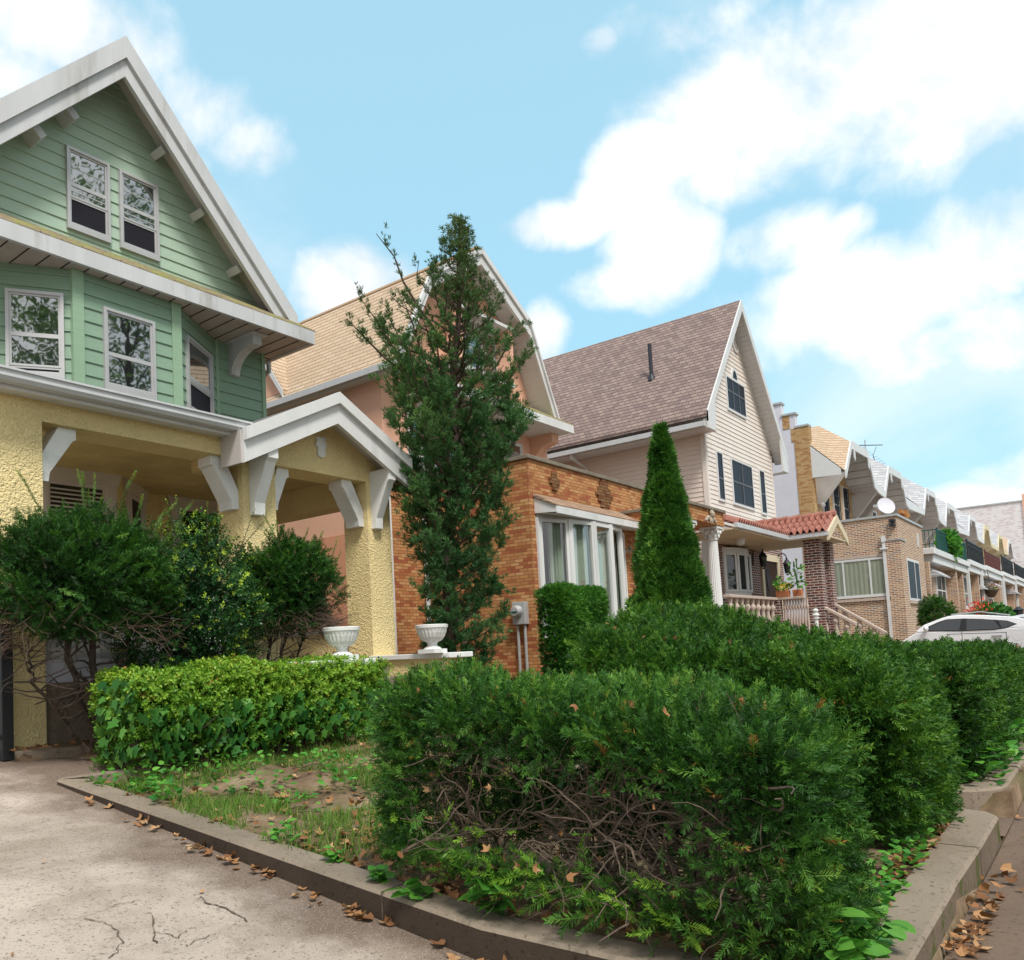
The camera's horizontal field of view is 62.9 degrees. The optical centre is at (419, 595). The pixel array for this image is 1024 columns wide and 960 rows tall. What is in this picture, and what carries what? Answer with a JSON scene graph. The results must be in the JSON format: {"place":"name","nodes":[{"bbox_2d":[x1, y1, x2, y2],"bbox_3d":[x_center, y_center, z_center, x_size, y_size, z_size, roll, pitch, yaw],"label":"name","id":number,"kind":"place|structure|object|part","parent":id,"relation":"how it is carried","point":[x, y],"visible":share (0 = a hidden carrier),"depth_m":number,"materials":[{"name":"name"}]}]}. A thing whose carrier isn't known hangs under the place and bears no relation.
{"place":"outdoors","nodes":[
{"label":"outdoors","id":0,"kind":"place"},
{"bbox_2d":[0,757,474,959],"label":"driveway","id":1,"kind":"structure","parent":0,"point":[96,856],"depth_m":4.71,"materials":[{"name":"concrete"}]},
{"bbox_2d":[0,623,13,760],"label":"black gate","id":2,"kind":"structure","parent":1,"relation":"on","point":[6,720],"depth_m":8.06,"materials":[{"name":"metal"}]},
{"bbox_2d":[39,872,246,957],"bbox_3d":[-1.680,1.709,4.613,1.455,0.167,0.783,-6,-5,40],"label":"driveway crack","id":3,"kind":"object","parent":1,"relation":"on","point":[153,921],"visible":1,"depth_m":4.37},
{"bbox_2d":[0,0,1023,507],"label":"sky","id":4,"kind":"structure","parent":0,"point":[850,173],"materials":[{"name":"blue"}]},
{"bbox_2d":[14,723,1023,959],"bbox_3d":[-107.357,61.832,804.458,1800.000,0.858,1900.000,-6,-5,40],"label":"ground","id":5,"kind":"structure","parent":0,"point":[1006,803],"depth_m":6.33,"materials":[{"name":"soil"}]},
{"bbox_2d":[14,740,153,759],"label":"kerb","id":6,"kind":"structure","parent":5,"relation":"on","point":[67,751],"depth_m":8.30,"materials":[{"name":"grey concrete"}]},
{"bbox_2d":[0,468,200,752],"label":"yew shrub","id":7,"kind":"object","parent":5,"relation":"on","point":[89,581],"visible":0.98,"depth_m":7.85,"materials":[{"name":"green plant"}]},
{"bbox_2d":[107,495,283,683],"bbox_3d":[-2.462,0.247,9.110,1.758,2.637,2.039,-6,-5,40],"label":"box shrub","id":8,"kind":"object","parent":5,"relation":"on","point":[201,608],"visible":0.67,"depth_m":8.93,"materials":[{"name":"green plant"}]},
{"bbox_2d":[0,36,472,749],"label":"gabled house","id":9,"kind":"structure","parent":5,"relation":"on","point":[150,328],"depth_m":12.36,"materials":[{"name":"green wood"}]},
{"bbox_2d":[5,287,64,378],"bbox_3d":[-5.399,-3.652,11.633,0.750,1.271,0.100,-1,-4,-20],"label":"window","id":10,"kind":"structure","parent":9,"relation":"in","point":[34,320],"depth_m":11.62,"materials":[{"name":"glass"}]},
{"bbox_2d":[43,466,121,590],"bbox_3d":[-4.717,-0.480,11.481,0.150,2.878,1.411,-6,-5,40],"label":"window","id":11,"kind":"structure","parent":9,"relation":"in","point":[63,482],"depth_m":11.54,"materials":[{"name":"brown"}]},
{"bbox_2d":[65,144,111,243],"bbox_3d":[-5.210,-6.280,13.004,0.100,1.319,0.714,-6,-5,40],"label":"window","id":12,"kind":"structure","parent":9,"relation":"in","point":[87,184],"depth_m":12.99,"materials":[{"name":"glass"}]},
{"bbox_2d":[102,306,156,399],"bbox_3d":[-4.360,-3.612,12.436,0.100,1.241,0.846,-6,-5,40],"label":"window","id":13,"kind":"structure","parent":9,"relation":"in","point":[129,340],"depth_m":12.41,"materials":[{"name":"glass"}]},
{"bbox_2d":[123,478,148,529],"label":"window","id":14,"kind":"structure","parent":9,"relation":"in","point":[134,492],"depth_m":12.69,"materials":[{"name":"brown"}]},
{"bbox_2d":[117,168,159,262],"bbox_3d":[-4.644,-6.257,13.681,0.100,1.314,0.713,-6,-5,40],"label":"window","id":15,"kind":"structure","parent":9,"relation":"in","point":[138,198],"depth_m":13.66,"materials":[{"name":"glass"}]},
{"bbox_2d":[166,495,219,595],"bbox_3d":[-3.662,-0.273,14.026,0.150,3.077,1.403,-6,-5,40],"label":"door","id":16,"kind":"structure","parent":9,"relation":"in","point":[182,501],"depth_m":13.98,"materials":[{"name":"brown wood"}]},
{"bbox_2d":[184,335,214,413],"bbox_3d":[-3.693,-3.572,13.865,0.100,1.261,0.980,-3,-4,9],"label":"window","id":17,"kind":"structure","parent":9,"relation":"in","point":[199,378],"depth_m":13.83,"materials":[{"name":"glass"}]},
{"bbox_2d":[322,626,359,658],"bbox_3d":[-0.932,0.563,9.868,0.451,0.385,0.451,-6,-5,40],"label":"garden urn","id":18,"kind":"object","parent":9,"relation":"on","point":[342,639],"visible":0.97,"depth_m":9.73,"materials":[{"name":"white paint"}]},
{"bbox_2d":[415,624,447,653],"bbox_3d":[0.166,0.594,11.499,0.464,0.395,0.464,-6,-5,40],"label":"garden urn","id":19,"kind":"object","parent":9,"relation":"on","point":[431,635],"visible":1,"depth_m":11.36,"materials":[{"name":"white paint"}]},
{"bbox_2d":[85,651,393,774],"bbox_3d":[-1.700,1.159,8.846,1.198,1.144,3.641,-6,-5,40],"label":"privet hedge","id":20,"kind":"object","parent":5,"relation":"on","point":[198,701],"visible":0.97,"depth_m":8.14,"materials":[{"name":"green plant"}]},
{"bbox_2d":[85,736,451,841],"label":"weeds","id":21,"kind":"object","parent":5,"relation":"on","point":[151,780],"visible":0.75,"depth_m":7.16,"materials":[{"name":"green plant"}]},
{"bbox_2d":[216,514,359,728],"bbox_3d":[-1.612,0.340,10.075,1.881,2.508,1.673,-1,-4,-26],"label":"yew shrub","id":22,"kind":"object","parent":5,"relation":"on","point":[294,590],"visible":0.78,"depth_m":9.84,"materials":[{"name":"green plant"}]},
{"bbox_2d":[75,733,582,880],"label":"grass","id":23,"kind":"structure","parent":5,"relation":"on","point":[234,808],"depth_m":6.40,"materials":[{"name":"green plant"}]},
{"bbox_2d":[320,845,349,863],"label":"weed plant","id":24,"kind":"object","parent":5,"relation":"on","point":[333,856],"visible":0.58,"depth_m":5.05,"materials":[{"name":"green plant"}]},
{"bbox_2d":[366,864,394,883],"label":"weed plant","id":25,"kind":"object","parent":5,"relation":"on","point":[379,873],"visible":0.89,"depth_m":4.70,"materials":[{"name":"green plant"}]},
{"bbox_2d":[57,756,718,959],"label":"kerb","id":26,"kind":"structure","parent":5,"relation":"on","point":[465,929],"depth_m":4.53,"materials":[{"name":"grey concrete"}]},
{"bbox_2d":[382,877,441,898],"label":"weed plant","id":27,"kind":"object","parent":5,"relation":"on","point":[415,884],"visible":0.82,"depth_m":4.46,"materials":[{"name":"green plant"}]},
{"bbox_2d":[339,212,539,667],"bbox_3d":[0.510,-2.423,13.108,2.643,8.136,3.516,-6,-5,40],"label":"juniper tree","id":28,"kind":"object","parent":5,"relation":"on","point":[442,419],"visible":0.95,"depth_m":12.62,"materials":[{"name":"green plant"}]},
{"bbox_2d":[449,863,516,915],"bbox_3d":[0.340,1.516,4.168,0.249,0.337,0.313,0,-5,-37],"label":"weed plant","id":29,"kind":"object","parent":5,"relation":"on","point":[484,891],"visible":0.81,"depth_m":4.16,"materials":[{"name":"green plant"}]},
{"bbox_2d":[265,247,725,681],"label":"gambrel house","id":30,"kind":"structure","parent":5,"relation":"on","point":[577,526],"depth_m":18.59,"materials":[{"name":"brick"}]},
{"bbox_2d":[407,412,450,469],"bbox_3d":[0.328,-3.496,19.313,0.100,1.300,1.900,-6,-5,40],"label":"window","id":31,"kind":"structure","parent":30,"relation":"in","point":[408,412],"depth_m":18.76,"materials":[{"name":"white paint"}]},
{"bbox_2d":[463,322,496,373],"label":"window","id":32,"kind":"structure","parent":30,"relation":"in","point":[489,336],"depth_m":21.22,"materials":[{"name":"white paint"}]},
{"bbox_2d":[482,435,522,458],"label":"window","id":33,"kind":"structure","parent":30,"relation":"in","point":[518,450],"depth_m":22.03,"materials":[{"name":"white paint"}]},
{"bbox_2d":[510,602,528,683],"bbox_3d":[2.030,0.967,16.780,0.300,1.697,0.295,-6,-5,40],"label":"electric meter","id":34,"kind":"object","parent":30,"relation":"attached to","point":[520,611],"visible":0.92,"depth_m":16.77,"materials":[{"name":"metal"}]},
{"bbox_2d":[535,513,627,637],"bbox_3d":[3.822,-0.395,18.315,0.649,2.576,3.942,-6,-5,40],"label":"bow window","id":35,"kind":"structure","parent":30,"relation":"in","point":[581,552],"depth_m":17.80,"materials":[{"name":"white paint"}]},
{"bbox_2d":[625,546,631,553],"bbox_3d":[5.128,-1.134,20.232,0.088,0.198,0.471,-6,-5,40],"label":"wall ornament","id":36,"kind":"object","parent":30,"relation":"attached to","point":[629,549],"depth_m":20.20,"materials":[{"name":"stone"}]},
{"bbox_2d":[704,510,716,523],"bbox_3d":[7.006,-1.899,19.893,0.149,0.337,0.800,-6,-5,40],"label":"cherub relief","id":37,"kind":"object","parent":30,"relation":"attached to","point":[710,517],"visible":1,"depth_m":19.83,"materials":[{"name":"stone"}]},
{"bbox_2d":[532,581,610,679],"bbox_3d":[2.815,0.740,14.928,0.815,2.033,1.971,-6,-5,40],"label":"clipped bush","id":38,"kind":"object","parent":5,"relation":"on","point":[566,610],"visible":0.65,"depth_m":14.37,"materials":[{"name":"green plant"}]},
{"bbox_2d":[363,653,887,959],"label":"yew hedge","id":39,"kind":"object","parent":5,"relation":"on","point":[780,754],"visible":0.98,"depth_m":3.82,"materials":[{"name":"green plant"}]},
{"bbox_2d":[623,421,716,674],"bbox_3d":[4.448,-0.693,15.041,1.828,5.140,1.838,-6,-5,40],"label":"arborvitae","id":40,"kind":"object","parent":5,"relation":"on","point":[666,566],"visible":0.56,"depth_m":14.76,"materials":[{"name":"green plant"}]},
{"bbox_2d":[405,742,1000,959],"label":"kerb","id":41,"kind":"structure","parent":5,"relation":"on","point":[961,859],"depth_m":4.55,"materials":[{"name":"grey concrete"}]},
{"bbox_2d":[543,300,887,639],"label":"steep gabled house","id":42,"kind":"structure","parent":5,"relation":"on","point":[697,382],"depth_m":25.20,"materials":[{"name":"beige plastic"}]},
{"bbox_2d":[715,450,725,502],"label":"window","id":43,"kind":"structure","parent":42,"relation":"in","point":[719,455],"depth_m":24.32,"materials":[{"name":"white plastic"}]},
{"bbox_2d":[731,368,737,381],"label":"window","id":44,"kind":"structure","parent":42,"relation":"in","point":[733,372],"depth_m":25.95,"materials":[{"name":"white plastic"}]},
{"bbox_2d":[724,374,746,419],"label":"window","id":45,"kind":"structure","parent":42,"relation":"in","point":[735,391],"depth_m":25.92,"materials":[{"name":"glass"}]},
{"bbox_2d":[722,547,752,595],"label":"bow window","id":46,"kind":"structure","parent":42,"relation":"in","point":[737,569],"depth_m":23.85,"materials":[{"name":"white plastic"}]},
{"bbox_2d":[730,457,754,510],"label":"window","id":47,"kind":"structure","parent":42,"relation":"in","point":[741,473],"depth_m":25.75,"materials":[{"name":"white plastic"}]},
{"bbox_2d":[752,549,766,568],"bbox_3d":[10.456,-1.195,25.511,0.447,0.758,0.260,-6,-5,40],"label":"wall lantern","id":48,"kind":"object","parent":42,"relation":"attached to","point":[763,558],"depth_m":25.39,"materials":[{"name":"grey metal"}]},
{"bbox_2d":[758,469,767,515],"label":"window","id":49,"kind":"structure","parent":42,"relation":"in","point":[761,474],"depth_m":27.26,"materials":[{"name":"white plastic"}]},
{"bbox_2d":[759,553,783,618],"bbox_3d":[11.397,-0.088,26.820,0.070,2.513,1.855,-6,-5,40],"label":"door","id":50,"kind":"structure","parent":42,"relation":"in","point":[772,569],"depth_m":26.81,"materials":[{"name":"beige paint"}]},
{"bbox_2d":[772,575,792,597],"bbox_3d":[10.341,-0.288,23.630,0.545,0.650,0.512,-6,-5,40],"label":"flower pot","id":51,"kind":"object","parent":42,"relation":"on","point":[783,592],"visible":1,"depth_m":23.57,"materials":[{"name":"ceramic"}]},
{"bbox_2d":[778,553,790,574],"bbox_3d":[12.014,-1.050,27.367,0.447,0.758,0.260,-6,-5,40],"label":"wall lantern","id":52,"kind":"object","parent":42,"relation":"attached to","point":[786,566],"depth_m":27.25,"materials":[{"name":"grey metal"}]},
{"bbox_2d":[787,558,806,595],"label":"potted plant","id":53,"kind":"object","parent":42,"relation":"on","point":[798,592],"visible":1,"depth_m":23.35,"materials":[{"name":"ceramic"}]},
{"bbox_2d":[472,734,1023,809],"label":"kerb","id":54,"kind":"structure","parent":5,"relation":"on","point":[975,795],"depth_m":7.04,"materials":[{"name":"grey concrete"}]},
{"bbox_2d":[564,598,967,853],"bbox_3d":[2.631,0.848,6.327,2.563,1.854,2.145,-6,-5,40],"label":"yew hedge","id":55,"kind":"object","parent":5,"relation":"on","point":[890,695],"visible":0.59,"depth_m":5.57,"materials":[{"name":"green plant"}]},
{"bbox_2d":[397,623,780,897],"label":"caught leaves","id":56,"kind":"object","parent":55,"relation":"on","point":[569,876],"visible":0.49,"depth_m":3.90,"materials":[{"name":"brown plant"}]},
{"bbox_2d":[812,608,819,627],"bbox_3d":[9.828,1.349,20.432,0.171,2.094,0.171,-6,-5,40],"label":"garden finial","id":57,"kind":"object","parent":5,"relation":"on","point":[816,615],"visible":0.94,"depth_m":20.44,"materials":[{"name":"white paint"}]},
{"bbox_2d":[772,402,926,642],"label":"row house","id":58,"kind":"structure","parent":5,"relation":"on","point":[880,577],"depth_m":32.72,"materials":[{"name":"brick"}]},
{"bbox_2d":[820,477,829,511],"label":"window","id":59,"kind":"structure","parent":58,"relation":"in","point":[827,506],"depth_m":33.84,"materials":[{"name":"grey glass"}]},
{"bbox_2d":[832,484,841,519],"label":"window","id":60,"kind":"structure","parent":58,"relation":"in","point":[836,503],"depth_m":35.34,"materials":[{"name":"grey glass"}]},
{"bbox_2d":[841,486,850,519],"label":"window","id":61,"kind":"structure","parent":58,"relation":"in","point":[844,491],"depth_m":36.46,"materials":[{"name":"grey wood"}]},
{"bbox_2d":[834,557,885,598],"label":"window","id":62,"kind":"structure","parent":58,"relation":"in","point":[855,578],"depth_m":31.59,"materials":[{"name":"white plastic"}]},
{"bbox_2d":[873,498,894,514],"bbox_3d":[17.922,-3.410,32.131,0.959,0.820,0.329,-2,-4,-13],"label":"satellite dish","id":63,"kind":"object","parent":58,"relation":"on","point":[886,505],"visible":0.97,"depth_m":32.13,"materials":[{"name":"white metal"}]},
{"bbox_2d":[907,558,921,600],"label":"window","id":64,"kind":"structure","parent":58,"relation":"in","point":[913,568],"depth_m":32.61,"materials":[{"name":"glass"}]},
{"bbox_2d":[820,907,906,959],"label":"weed plant","id":65,"kind":"object","parent":5,"relation":"on","point":[853,948],"visible":0.92,"depth_m":3.19,"materials":[{"name":"green plant"}]},
{"bbox_2d":[853,907,916,946],"bbox_3d":[1.946,1.428,3.510,0.253,0.252,0.189,-3,-4,6],"label":"weed plant","id":66,"kind":"object","parent":5,"relation":"on","point":[905,926],"visible":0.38,"depth_m":3.48,"materials":[{"name":"green plant"}]},
{"bbox_2d":[852,828,934,940],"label":"weeds","id":67,"kind":"object","parent":5,"relation":"on","point":[895,885],"visible":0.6,"depth_m":4.65,"materials":[{"name":"green plant"}]},
{"bbox_2d":[854,458,971,617],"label":"row house","id":68,"kind":"structure","parent":5,"relation":"on","point":[944,571],"depth_m":40.54,"materials":[{"name":"beige brick"}]},
{"bbox_2d":[859,440,882,463],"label":"television antenna","id":69,"kind":"object","parent":68,"relation":"on","point":[865,445],"visible":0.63,"depth_m":50.30,"materials":[{"name":"grey metal"}]},
{"bbox_2d":[898,509,909,518],"bbox_3d":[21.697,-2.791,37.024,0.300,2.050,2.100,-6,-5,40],"label":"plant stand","id":70,"kind":"object","parent":68,"relation":"on","point":[904,513],"visible":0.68,"depth_m":36.81,"materials":[{"name":"orange"}]},
{"bbox_2d":[935,573,946,601],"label":"window","id":71,"kind":"structure","parent":68,"relation":"in","point":[940,581],"depth_m":40.22,"materials":[{"name":"white plastic"}]},
{"bbox_2d":[934,527,963,561],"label":"balcony plant","id":72,"kind":"object","parent":68,"relation":"on","point":[955,543],"visible":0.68,"depth_m":39.92,"materials":[{"name":"green plant"}]},
{"bbox_2d":[915,593,957,629],"bbox_3d":[17.630,1.278,28.173,1.380,2.837,1.533,-6,-5,40],"label":"yew bush","id":73,"kind":"object","parent":5,"relation":"on","point":[928,611],"visible":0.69,"depth_m":28.08,"materials":[{"name":"green plant"}]},
{"bbox_2d":[899,477,988,611],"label":"row house","id":74,"kind":"structure","parent":5,"relation":"on","point":[921,497],"depth_m":48.37,"materials":[{"name":"beige brick"}]},
{"bbox_2d":[963,575,968,608],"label":"window","id":75,"kind":"structure","parent":74,"relation":"in","point":[965,583],"depth_m":46.95,"materials":[{"name":"white plastic"}]},
{"bbox_2d":[984,572,998,597],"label":"hanging basket","id":76,"kind":"object","parent":74,"relation":"hanging from","point":[990,593],"visible":0.99,"depth_m":49.37,"materials":[{"name":"brown wicker"}]},
{"bbox_2d":[889,634,1023,783],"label":"yew hedge","id":77,"kind":"object","parent":5,"relation":"on","point":[984,683],"visible":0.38,"depth_m":7.64,"materials":[{"name":"green plant"}]},
{"bbox_2d":[901,611,1023,647],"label":"parked car","id":78,"kind":"object","parent":5,"relation":"on","point":[957,626],"visible":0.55,"depth_m":22.92,"materials":[{"name":"white paint"}]},
{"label":"side window","id":79,"kind":"part","parent":78,"relation":"part of","materials":[{"name":"grey glass"}]},
{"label":"side window","id":80,"kind":"part","parent":78,"relation":"part of","materials":[{"name":"grey glass"}]},
{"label":"side window","id":81,"kind":"part","parent":78,"relation":"part of","materials":[{"name":"grey glass"}]},
{"bbox_2d":[924,498,1005,605],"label":"row house","id":82,"kind":"structure","parent":5,"relation":"on","point":[946,510],"depth_m":55.13,"materials":[{"name":"beige brick"}]},
{"bbox_2d":[954,508,1019,608],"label":"row house","id":83,"kind":"structure","parent":5,"relation":"on","point":[966,522],"depth_m":63.61,"materials":[{"name":"beige brick"}]},
{"bbox_2d":[951,718,1023,785],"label":"weeds","id":84,"kind":"object","parent":5,"relation":"on","point":[1010,752],"visible":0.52,"depth_m":7.38,"materials":[{"name":"green plant"}]},
{"bbox_2d":[959,593,1015,615],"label":"flowering bush","id":85,"kind":"object","parent":5,"relation":"on","point":[993,607],"visible":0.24,"depth_m":40.79,"materials":[{"name":"green plant"}]},
{"bbox_2d":[956,494,1023,575],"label":"white brick building","id":86,"kind":"structure","parent":5,"relation":"on","point":[1005,520],"depth_m":95.15,"materials":[{"name":"paint"}]},
{"bbox_2d":[970,521,1023,617],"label":"row house","id":87,"kind":"structure","parent":5,"relation":"on","point":[984,534],"depth_m":71.24,"materials":[{"name":"beige brick"}]},
{"bbox_2d":[984,530,1014,574],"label":"row house","id":88,"kind":"structure","parent":5,"relation":"on","point":[996,539],"depth_m":78.25,"materials":[{"name":"beige brick"}]},
{"bbox_2d":[999,537,1016,569],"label":"row house","id":89,"kind":"structure","parent":5,"relation":"on","point":[1007,544],"depth_m":86.55,"materials":[{"name":"beige brick"}]},
{"bbox_2d":[1013,606,1023,617],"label":"garden lamp","id":90,"kind":"object","parent":5,"relation":"on","point":[1019,610],"visible":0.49,"depth_m":40.82,"materials":[{"name":"black metal"}]},
{"bbox_2d":[421,731,1013,835],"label":"front path","id":91,"kind":"structure","parent":0,"point":[1005,824],"depth_m":6.51,"materials":[{"name":"concrete"}]},
{"bbox_2d":[944,800,1023,959],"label":"sidewalk","id":92,"kind":"structure","parent":0,"point":[1005,941],"depth_m":4.51,"materials":[{"name":"concrete"}]},
{"bbox_2d":[9,738,1023,959],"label":"fallen leaves","id":93,"kind":"object","parent":92,"relation":"on","point":[962,947],"visible":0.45,"depth_m":4.80,"materials":[{"name":"brown plant"}]}
]}

